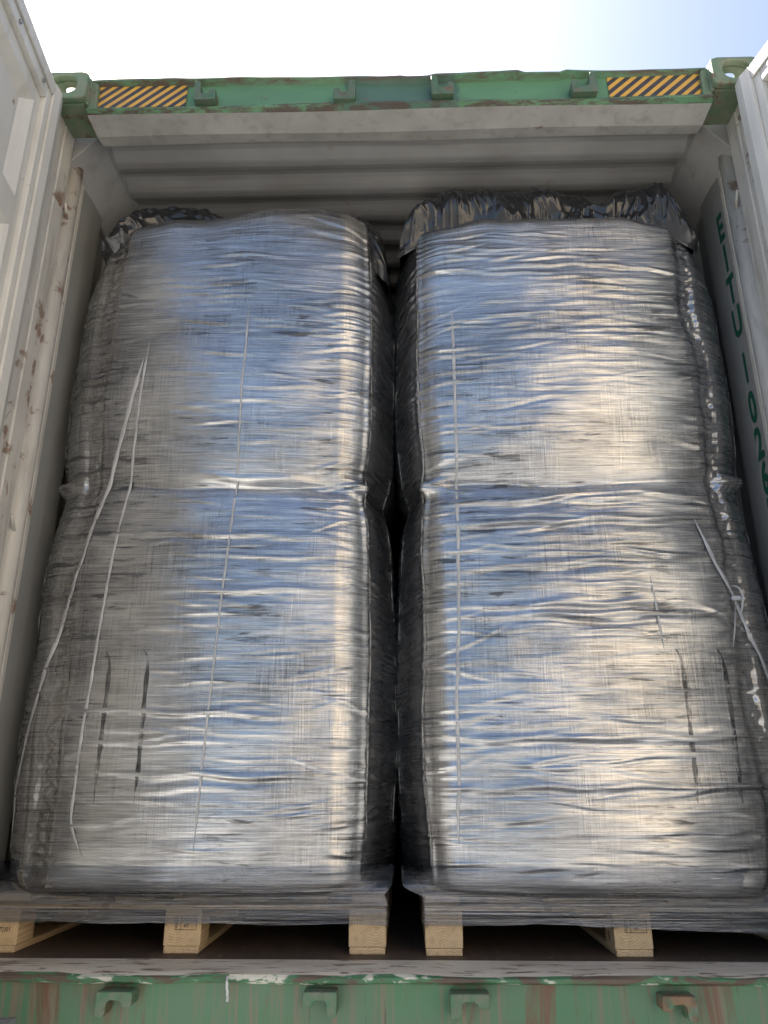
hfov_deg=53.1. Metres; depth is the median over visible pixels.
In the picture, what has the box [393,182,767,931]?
wrapped bag stack
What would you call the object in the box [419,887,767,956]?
wooden pallet
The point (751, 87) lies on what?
door
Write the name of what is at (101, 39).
sky
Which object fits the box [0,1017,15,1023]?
container trailer
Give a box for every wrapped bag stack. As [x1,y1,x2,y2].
[0,206,397,924]
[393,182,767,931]
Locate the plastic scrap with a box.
[225,976,228,1001]
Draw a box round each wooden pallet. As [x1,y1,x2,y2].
[0,873,391,954]
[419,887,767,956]
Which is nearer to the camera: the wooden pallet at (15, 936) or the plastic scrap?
the plastic scrap
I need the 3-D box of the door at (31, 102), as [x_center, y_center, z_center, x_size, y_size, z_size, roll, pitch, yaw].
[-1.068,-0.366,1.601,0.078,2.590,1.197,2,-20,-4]
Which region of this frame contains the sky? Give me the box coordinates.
[24,0,767,91]
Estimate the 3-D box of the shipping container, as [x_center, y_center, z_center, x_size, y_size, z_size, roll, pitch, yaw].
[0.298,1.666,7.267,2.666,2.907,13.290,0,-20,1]
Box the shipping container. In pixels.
[0,0,767,1023]
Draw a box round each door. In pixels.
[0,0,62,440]
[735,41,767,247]
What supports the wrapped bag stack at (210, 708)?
on the wooden pallet at (15, 936)
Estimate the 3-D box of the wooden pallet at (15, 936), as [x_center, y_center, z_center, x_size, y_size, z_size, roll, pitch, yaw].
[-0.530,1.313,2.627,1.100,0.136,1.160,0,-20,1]

